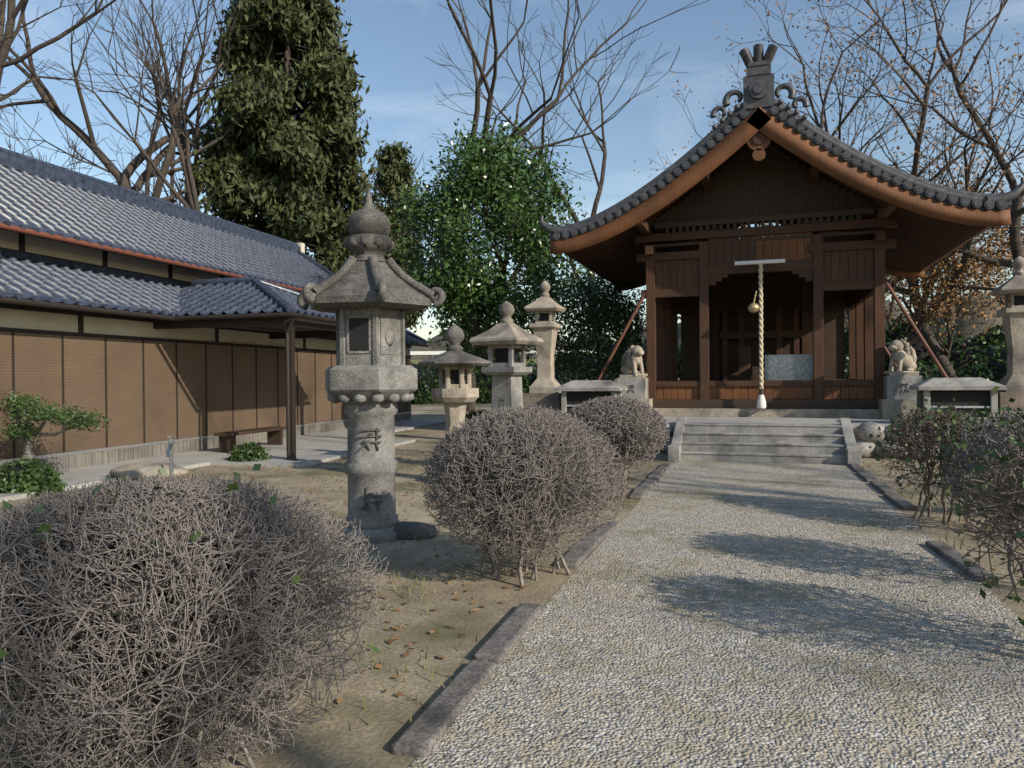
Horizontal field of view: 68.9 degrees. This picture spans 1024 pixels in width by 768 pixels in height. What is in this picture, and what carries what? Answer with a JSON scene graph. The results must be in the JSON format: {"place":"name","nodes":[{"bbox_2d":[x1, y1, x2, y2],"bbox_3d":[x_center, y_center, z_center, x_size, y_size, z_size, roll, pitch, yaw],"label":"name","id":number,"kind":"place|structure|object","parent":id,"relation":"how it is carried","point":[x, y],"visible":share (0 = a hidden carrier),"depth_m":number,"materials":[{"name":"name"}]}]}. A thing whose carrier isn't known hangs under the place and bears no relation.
{"place":"outdoors","nodes":[
{"label":"outdoors","id":0,"kind":"place"},
{"bbox_2d":[410,350,595,369],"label":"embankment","id":1,"kind":"structure","parent":0,"point":[424,353],"depth_m":74.93,"materials":[{"name":"grey concrete"}]},
{"bbox_2d":[0,402,1023,767],"bbox_3d":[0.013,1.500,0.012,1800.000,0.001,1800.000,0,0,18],"label":"ground","id":2,"kind":"structure","parent":0,"point":[332,742],"depth_m":5.03,"materials":[{"name":"beige soil"}]},
{"bbox_2d":[3,465,47,486],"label":"shrub","id":3,"kind":"object","parent":2,"relation":"on","point":[20,467],"visible":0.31,"depth_m":9.95,"materials":[{"name":"green plant"}]},
{"bbox_2d":[0,455,67,497],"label":"shrub","id":4,"kind":"object","parent":2,"relation":"on","point":[52,482],"visible":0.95,"depth_m":9.89,"materials":[{"name":"green plant"}]},
{"bbox_2d":[0,0,96,101],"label":"bare tree","id":5,"kind":"object","parent":2,"relation":"on","point":[7,40],"visible":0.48,"depth_m":23.19,"materials":[{"name":"brown plant"}]},
{"bbox_2d":[0,0,124,114],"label":"bare tree","id":6,"kind":"object","parent":5,"relation":"on","point":[97,11],"visible":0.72,"depth_m":23.55,"materials":[{"name":"brown plant"}]},
{"bbox_2d":[0,391,110,464],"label":"pine","id":7,"kind":"object","parent":2,"relation":"on","point":[18,430],"depth_m":10.85,"materials":[{"name":"green plant"}]},
{"bbox_2d":[18,436,187,605],"bbox_3d":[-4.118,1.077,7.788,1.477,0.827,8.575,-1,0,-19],"label":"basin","id":8,"kind":"object","parent":2,"relation":"on","point":[135,469],"visible":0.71,"depth_m":11.03,"materials":[{"name":"stone"}]},
{"bbox_2d":[0,8,226,211],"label":"bare tree","id":9,"kind":"object","parent":2,"relation":"on","point":[168,153],"visible":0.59,"depth_m":28.22,"materials":[{"name":"brown plant"}]},
{"bbox_2d":[0,0,311,206],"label":"bare tree","id":10,"kind":"object","parent":9,"relation":"on","point":[159,102],"visible":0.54,"depth_m":27.12,"materials":[{"name":"brown plant"}]},
{"bbox_2d":[142,53,206,212],"bbox_3d":[-16.936,-7.334,38.186,7.178,17.436,7.249,0,0,18],"label":"bare tree","id":11,"kind":"object","parent":2,"relation":"on","point":[182,141],"visible":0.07,"depth_m":36.56,"materials":[{"name":"brown plant"}]},
{"bbox_2d":[64,0,215,204],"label":"bare tree","id":12,"kind":"object","parent":11,"relation":"on","point":[137,92],"visible":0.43,"depth_m":36.54,"materials":[{"name":"brown plant"}]},
{"bbox_2d":[0,464,395,767],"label":"bush","id":13,"kind":"object","parent":2,"relation":"on","point":[186,627],"depth_m":2.67,"materials":[{"name":"plant"}]},
{"bbox_2d":[0,222,445,501],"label":"building wall","id":14,"kind":"structure","parent":2,"relation":"on","point":[205,392],"depth_m":14.03,"materials":[{"name":"brown wood"}]},
{"bbox_2d":[0,163,329,287],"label":"tiled roof","id":15,"kind":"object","parent":14,"relation":"on","point":[46,204],"visible":0.88,"depth_m":15.97,"materials":[{"name":"grey tile"}]},
{"bbox_2d":[0,147,427,344],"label":"building roof","id":16,"kind":"structure","parent":15,"relation":"attached to","point":[31,165],"depth_m":15.95,"materials":[{"name":"grey tile"}]},
{"bbox_2d":[135,282,285,315],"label":"porch roof","id":17,"kind":"structure","parent":14,"relation":"on","point":[229,298],"depth_m":14.59,"materials":[{"name":"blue tile"}]},
{"bbox_2d":[0,255,421,343],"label":"tiled roof","id":18,"kind":"structure","parent":14,"relation":"on","point":[28,279],"depth_m":12.85,"materials":[{"name":"grey tile"}]},
{"bbox_2d":[264,283,335,318],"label":"porch roof","id":19,"kind":"structure","parent":14,"relation":"attached to","point":[290,298],"depth_m":14.76,"materials":[{"name":"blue tile"}]},
{"bbox_2d":[227,441,271,461],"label":"shrub","id":20,"kind":"object","parent":2,"relation":"on","point":[235,455],"visible":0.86,"depth_m":13.40,"materials":[{"name":"green plant"}]},
{"bbox_2d":[178,0,381,272],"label":"cedar","id":21,"kind":"object","parent":2,"relation":"on","point":[237,168],"depth_m":29.31,"materials":[{"name":"green plant"}]},
{"bbox_2d":[297,188,445,543],"bbox_3d":[-1.361,-0.210,7.185,1.487,3.331,1.401,0,0,18],"label":"lantern","id":22,"kind":"object","parent":2,"relation":"on","point":[369,295],"visible":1,"depth_m":6.97,"materials":[{"name":"grey stone"}]},
{"bbox_2d":[367,139,428,332],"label":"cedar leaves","id":23,"kind":"object","parent":2,"relation":"on","point":[393,163],"depth_m":41.19,"materials":[{"name":"green plant"}]},
{"bbox_2d":[393,521,438,539],"bbox_3d":[-0.966,1.428,7.131,0.540,0.222,0.393,0,0,18],"label":"rock","id":24,"kind":"object","parent":2,"relation":"on","point":[403,530],"visible":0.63,"depth_m":6.99,"materials":[{"name":"stone"}]},
{"bbox_2d":[410,362,441,403],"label":"hedge","id":25,"kind":"object","parent":2,"relation":"on","point":[422,395],"depth_m":44.95,"materials":[{"name":"green plant"}]},
{"bbox_2d":[424,355,444,402],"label":"hedge","id":26,"kind":"object","parent":2,"relation":"on","point":[437,369],"depth_m":47.51,"materials":[{"name":"green plant"}]},
{"bbox_2d":[418,324,491,484],"bbox_3d":[-0.826,0.277,10.867,1.012,2.290,1.059,0,0,18],"label":"lantern","id":27,"kind":"object","parent":2,"relation":"on","point":[454,393],"visible":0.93,"depth_m":10.73,"materials":[{"name":"stone"}]},
{"bbox_2d":[465,409,488,424],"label":"shrub","id":28,"kind":"object","parent":2,"relation":"on","point":[469,414],"visible":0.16,"depth_m":23.03,"materials":[{"name":"green plant"}]},
{"bbox_2d":[372,109,588,385],"bbox_3d":[-0.602,-3.108,20.934,5.847,8.925,6.131,0,0,18],"label":"evergreen","id":29,"kind":"object","parent":2,"relation":"on","point":[453,272],"depth_m":19.77,"materials":[{"name":"green plant"}]},
{"bbox_2d":[0,463,998,757],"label":"kerbs","id":30,"kind":"structure","parent":2,"relation":"on","point":[424,731],"depth_m":4.10,"materials":[{"name":"stone"}]},
{"bbox_2d":[473,346,530,403],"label":"hedge","id":31,"kind":"object","parent":2,"relation":"on","point":[489,381],"depth_m":44.43,"materials":[{"name":"green plant"}]},
{"bbox_2d":[469,301,543,414],"bbox_3d":[-0.077,0.036,12.001,0.877,2.740,0.877,0,1,30],"label":"lantern","id":32,"kind":"object","parent":2,"relation":"on","point":[506,338],"visible":0.67,"depth_m":11.84,"materials":[{"name":"stone"}]},
{"bbox_2d":[20,450,1004,767],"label":"fallen leaves","id":33,"kind":"object","parent":2,"relation":"on","point":[494,574],"visible":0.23,"depth_m":5.63,"materials":[{"name":"brown plant"}]},
{"bbox_2d":[3,447,1023,703],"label":"dead leaves","id":34,"kind":"object","parent":2,"relation":"on","point":[377,665],"visible":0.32,"depth_m":5.81,"materials":[{"name":"brown plant"}]},
{"bbox_2d":[447,0,601,411],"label":"bare tree","id":35,"kind":"object","parent":2,"relation":"on","point":[490,92],"visible":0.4,"depth_m":28.13,"materials":[{"name":"brown plant"}]},
{"bbox_2d":[437,0,708,283],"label":"bare tree","id":36,"kind":"object","parent":35,"relation":"attached to","point":[573,35],"visible":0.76,"depth_m":28.25,"materials":[{"name":"brown plant"}]},
{"bbox_2d":[419,404,630,586],"bbox_3d":[0.099,0.805,5.685,1.605,1.315,1.589,0,0,18],"label":"bush","id":37,"kind":"object","parent":2,"relation":"on","point":[513,470],"visible":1,"depth_m":5.29,"materials":[{"name":"grey plant"}]},
{"bbox_2d":[522,361,536,392],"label":"hedge","id":38,"kind":"object","parent":2,"relation":"on","point":[531,376],"depth_m":47.51,"materials":[{"name":"green plant"}]},
{"bbox_2d":[523,281,565,415],"bbox_3d":[0.745,-0.461,16.505,1.120,3.650,1.120,0,0,18],"label":"lantern","id":39,"kind":"object","parent":2,"relation":"on","point":[545,328],"visible":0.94,"depth_m":16.30,"materials":[{"name":"stone"}]},
{"bbox_2d":[500,82,610,379],"bbox_3d":[2.139,-6.965,35.377,5.261,16.419,10.126,0,0,18],"label":"bare tree","id":40,"kind":"object","parent":2,"relation":"on","point":[600,183],"visible":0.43,"depth_m":35.73,"materials":[{"name":"brown plant"}]},
{"bbox_2d":[424,0,653,217],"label":"bare tree","id":41,"kind":"object","parent":40,"relation":"attached to","point":[543,89],"visible":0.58,"depth_m":35.32,"materials":[{"name":"brown plant"}]},
{"bbox_2d":[554,349,602,391],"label":"hedge","id":42,"kind":"object","parent":2,"relation":"on","point":[557,374],"depth_m":44.57,"materials":[{"name":"green plant"}]},
{"bbox_2d":[530,260,646,391],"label":"evergreen leaves","id":43,"kind":"object","parent":2,"relation":"on","point":[597,301],"depth_m":23.24,"materials":[{"name":"green plant"}]},
{"bbox_2d":[595,343,626,378],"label":"hedge","id":44,"kind":"object","parent":2,"relation":"on","point":[618,356],"depth_m":47.47,"materials":[{"name":"green plant"}]},
{"bbox_2d":[565,395,670,500],"bbox_3d":[1.244,0.779,9.218,1.401,1.284,1.402,0,0,18],"label":"bush","id":45,"kind":"object","parent":2,"relation":"on","point":[633,427],"visible":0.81,"depth_m":8.85,"materials":[{"name":"grey plant"}]},
{"bbox_2d":[557,378,678,391],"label":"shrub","id":46,"kind":"object","parent":2,"relation":"on","point":[585,379],"visible":0.04,"depth_m":27.77,"materials":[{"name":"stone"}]},
{"bbox_2d":[616,344,680,379],"bbox_3d":[7.186,-0.089,35.973,5.055,4.094,5.060,0,0,18],"label":"hedge","id":47,"kind":"object","parent":2,"relation":"on","point":[645,367],"depth_m":34.93,"materials":[{"name":"green plant"}]},
{"bbox_2d":[409,293,1009,359],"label":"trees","id":48,"kind":"object","parent":2,"relation":"on","point":[433,346],"visible":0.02,"depth_m":85.94,"materials":[{"name":"plant"}]},
{"bbox_2d":[408,460,1023,767],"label":"path gravel","id":49,"kind":"structure","parent":2,"relation":"on","point":[707,614],"depth_m":4.08,"materials":[{"name":"grey gravel"}]},
{"bbox_2d":[668,417,860,465],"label":"stairs","id":50,"kind":"structure","parent":2,"relation":"on","point":[789,443],"depth_m":13.32,"materials":[{"name":"stone"}]},
{"bbox_2d":[629,421,992,459],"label":"boulders","id":51,"kind":"object","parent":2,"relation":"on","point":[862,433],"visible":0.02,"depth_m":13.38,"materials":[{"name":"grey stone"}]},
{"bbox_2d":[659,416,981,458],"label":"stone platform","id":52,"kind":"structure","parent":2,"relation":"on","point":[855,422],"depth_m":14.97,"materials":[{"name":"stone"}]},
{"bbox_2d":[555,380,627,414],"bbox_3d":[1.669,0.343,15.626,1.360,0.840,0.880,0,0,18],"label":"stone bench","id":53,"kind":"object","parent":52,"relation":"on","point":[570,399],"visible":0.48,"depth_m":15.38,"materials":[{"name":"stone"}]},
{"bbox_2d":[617,375,652,409],"bbox_3d":[2.809,0.266,17.248,0.840,0.950,0.840,0,0,18],"label":"statue pedestal","id":54,"kind":"object","parent":52,"relation":"on","point":[637,385],"visible":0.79,"depth_m":16.91,"materials":[{"name":"stone"}]},
{"bbox_2d":[619,345,647,375],"bbox_3d":[2.781,-0.546,17.279,0.394,0.722,0.735,-1,1,-30],"label":"guardian lion statue","id":55,"kind":"object","parent":54,"relation":"on","point":[631,362],"visible":1,"depth_m":17.11,"materials":[{"name":"stone"}]},
{"bbox_2d":[635,141,897,417],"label":"shrine building","id":56,"kind":"structure","parent":52,"relation":"on","point":[814,286],"depth_m":16.85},
{"bbox_2d":[591,259,956,407],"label":"shrine fittings","id":57,"kind":"object","parent":56,"relation":"attached to","point":[790,367],"visible":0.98,"depth_m":16.79,"materials":[{"name":"brown wood"}]},
{"bbox_2d":[539,43,1023,290],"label":"shrine roof","id":58,"kind":"structure","parent":56,"relation":"on","point":[937,223],"depth_m":15.43,"materials":[{"name":"brown wood"}]},
{"bbox_2d":[878,372,921,418],"bbox_3d":[8.085,0.234,15.493,0.840,0.950,0.840,0,0,18],"label":"statue pedestal","id":59,"kind":"object","parent":52,"relation":"on","point":[898,394],"visible":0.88,"depth_m":15.18,"materials":[{"name":"stone"}]},
{"bbox_2d":[884,339,918,373],"bbox_3d":[8.117,-0.577,15.504,0.735,0.722,0.394,-1,0,-23],"label":"guardian lion statue","id":60,"kind":"object","parent":59,"relation":"on","point":[903,357],"visible":1,"depth_m":15.36,"materials":[{"name":"stone"}]},
{"bbox_2d":[909,377,1006,424],"bbox_3d":[8.027,0.305,13.511,1.360,0.840,0.880,0,0,18],"label":"stone bench","id":61,"kind":"object","parent":52,"relation":"on","point":[981,398],"visible":0.55,"depth_m":13.22,"materials":[{"name":"stone"}]},
{"bbox_2d":[745,223,898,326],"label":"autumn tree leaves","id":62,"kind":"object","parent":2,"relation":"on","point":[844,311],"depth_m":37.40,"materials":[{"name":"brown plant"}]},
{"bbox_2d":[633,0,1023,302],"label":"autumn leaves","id":63,"kind":"object","parent":2,"relation":"on","point":[937,88],"visible":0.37,"depth_m":28.65,"materials":[{"name":"brown plant"}]},
{"bbox_2d":[747,114,938,317],"bbox_3d":[14.404,-5.228,33.258,6.961,12.750,7.676,-1,0,-13],"label":"bare tree","id":64,"kind":"object","parent":2,"relation":"on","point":[865,144],"visible":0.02,"depth_m":31.95,"materials":[{"name":"brown plant"}]},
{"bbox_2d":[731,0,1023,287],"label":"bare tree","id":65,"kind":"object","parent":64,"relation":"attached to","point":[858,100],"visible":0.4,"depth_m":30.83,"materials":[{"name":"brown plant"}]},
{"bbox_2d":[845,352,848,378],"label":"shrub","id":66,"kind":"object","parent":2,"relation":"on","point":[846,366],"depth_m":29.18,"materials":[{"name":"green plant"}]},
{"bbox_2d":[845,329,892,369],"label":"hedge","id":67,"kind":"object","parent":2,"relation":"on","point":[846,335],"depth_m":31.56,"materials":[{"name":"green plant"}]},
{"bbox_2d":[844,275,928,329],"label":"tree","id":68,"kind":"object","parent":2,"relation":"on","point":[846,322],"visible":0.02,"depth_m":54.84,"materials":[{"name":"brown plant"}]},
{"bbox_2d":[844,275,945,329],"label":"tree","id":69,"kind":"object","parent":2,"relation":"on","point":[889,317],"visible":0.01,"depth_m":66.95,"materials":[{"name":"brown plant"}]},
{"bbox_2d":[886,167,994,314],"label":"tree","id":70,"kind":"object","parent":69,"relation":"attached to","point":[961,280],"depth_m":63.61,"materials":[{"name":"brown plant"}]},
{"bbox_2d":[804,26,1011,377],"bbox_3d":[14.368,-5.850,28.424,8.967,14.087,4.642,0,1,32],"label":"bare tree","id":71,"kind":"object","parent":2,"relation":"on","point":[933,344],"visible":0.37,"depth_m":28.03,"materials":[{"name":"brown plant"}]},
{"bbox_2d":[885,313,959,370],"bbox_3d":[16.967,-0.495,31.516,4.926,5.336,5.011,0,0,18],"label":"hedge","id":72,"kind":"object","parent":2,"relation":"on","point":[918,347],"depth_m":30.39,"materials":[{"name":"plant"}]},
{"bbox_2d":[894,360,964,390],"bbox_3d":[14.114,0.346,26.002,3.168,2.494,3.242,0,0,18],"label":"shrub","id":73,"kind":"object","parent":2,"relation":"on","point":[934,368],"depth_m":25.33,"materials":[{"name":"green plant"}]},
{"bbox_2d":[844,134,1023,358],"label":"autumn tree","id":74,"kind":"object","parent":2,"relation":"on","point":[974,272],"depth_m":28.37,"materials":[{"name":"brown plant"}]},
{"bbox_2d":[869,397,998,523],"bbox_3d":[4.399,0.769,7.716,1.291,1.276,1.219,0,0,18],"label":"bush","id":75,"kind":"object","parent":2,"relation":"on","point":[926,429],"depth_m":7.62,"materials":[{"name":"plant"}]},
{"bbox_2d":[944,333,990,390],"bbox_3d":[18.583,-0.013,30.610,4.944,4.245,4.969,0,0,18],"label":"hedge","id":76,"kind":"object","parent":2,"relation":"on","point":[955,355],"depth_m":29.61,"materials":[{"name":"green plant"}]},
{"bbox_2d":[933,258,1002,338],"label":"tree","id":77,"kind":"object","parent":2,"relation":"on","point":[951,315],"visible":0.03,"depth_m":48.02,"materials":[{"name":"brown plant"}]},
{"bbox_2d":[901,157,1008,230],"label":"tree","id":78,"kind":"object","parent":77,"relation":"attached to","point":[939,169],"visible":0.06,"depth_m":47.09,"materials":[{"name":"brown plant"}]},
{"bbox_2d":[929,405,1023,534],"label":"bush","id":79,"kind":"object","parent":2,"relation":"on","point":[982,527],"depth_m":7.07,"materials":[{"name":"plant"}]},
{"bbox_2d":[931,14,1023,270],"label":"bare tree","id":80,"kind":"object","parent":2,"relation":"on","point":[1017,210],"visible":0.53,"depth_m":26.70,"materials":[{"name":"brown plant"}]},
{"bbox_2d":[649,0,1023,230],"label":"bare tree","id":81,"kind":"object","parent":80,"relation":"attached to","point":[971,107],"visible":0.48,"depth_m":26.62,"materials":[{"name":"brown plant"}]},
{"bbox_2d":[841,0,1021,187],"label":"bare tree","id":82,"kind":"object","parent":80,"relation":"attached to","point":[965,31],"visible":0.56,"depth_m":27.71,"materials":[{"name":"brown plant"}]},
{"bbox_2d":[935,423,1023,625],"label":"bush","id":83,"kind":"object","parent":2,"relation":"on","point":[1004,493],"depth_m":3.95,"materials":[{"name":"plant"}]},
{"bbox_2d":[936,386,1023,586],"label":"bush","id":84,"kind":"object","parent":2,"relation":"on","point":[988,442],"depth_m":5.33,"materials":[{"name":"plant"}]},
{"bbox_2d":[957,339,1006,390],"bbox_3d":[16.131,0.234,23.998,3.802,3.402,3.810,0,0,18],"label":"shrub","id":85,"kind":"object","parent":2,"relation":"on","point":[980,357],"depth_m":23.75,"materials":[{"name":"green plant"}]},
{"bbox_2d":[969,322,1006,373],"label":"hedge","id":86,"kind":"object","parent":2,"relation":"on","point":[994,338],"depth_m":29.41,"materials":[{"name":"green plant"}]},
{"bbox_2d":[990,256,1023,416],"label":"lantern","id":87,"kind":"object","parent":2,"relation":"on","point":[1012,316],"visible":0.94,"depth_m":13.52,"materials":[{"name":"stone"}]},
{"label":"tree","id":88,"kind":"object","parent":2,"relation":"on","visible":0},
{"bbox_2d":[958,87,1023,190],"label":"tree","id":89,"kind":"object","parent":88,"relation":"attached to","point":[1006,111],"visible":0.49,"depth_m":44.86,"materials":[{"name":"brown plant"}]},
{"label":"tree","id":90,"kind":"object","parent":2,"relation":"on","visible":0},
{"bbox_2d":[0,97,178,203],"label":"tree","id":91,"kind":"object","parent":90,"relation":"attached to","point":[72,160],"visible":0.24,"depth_m":53.64,"materials":[{"name":"brown plant"}]},
{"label":"tree","id":92,"kind":"object","parent":2,"relation":"on","visible":0},
{"bbox_2d":[5,134,14,150],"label":"tree","id":93,"kind":"object","parent":92,"relation":"attached to","point":[10,144],"visible":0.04,"depth_m":53.34,"materials":[{"name":"brown plant"}]},
{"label":"bare tree","id":94,"kind":"object","parent":2,"relation":"on","visible":0},
{"bbox_2d":[360,150,473,255],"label":"bare tree","id":95,"kind":"object","parent":94,"relation":"on","point":[412,178],"visible":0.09,"depth_m":43.06,"materials":[{"name":"brown plant"}]},
{"bbox_2d":[0,0,1023,340],"label":"sky","id":96,"kind":"structure","parent":0,"point":[390,40],"materials":[{"name":"blue"}]},
{"bbox_3d":[-23.738,-7.458,26.363,9.870,17.994,7.778,0,0,18],"label":"bare tree","id":97,"kind":"object","parent":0,"visible":0},
{"bbox_2d":[0,23,32,110],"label":"bare tree","id":98,"kind":"object","parent":97,"relation":"attached to","point":[15,99],"visible":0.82,"depth_m":25.17,"materials":[{"name":"brown plant"}]}
]}

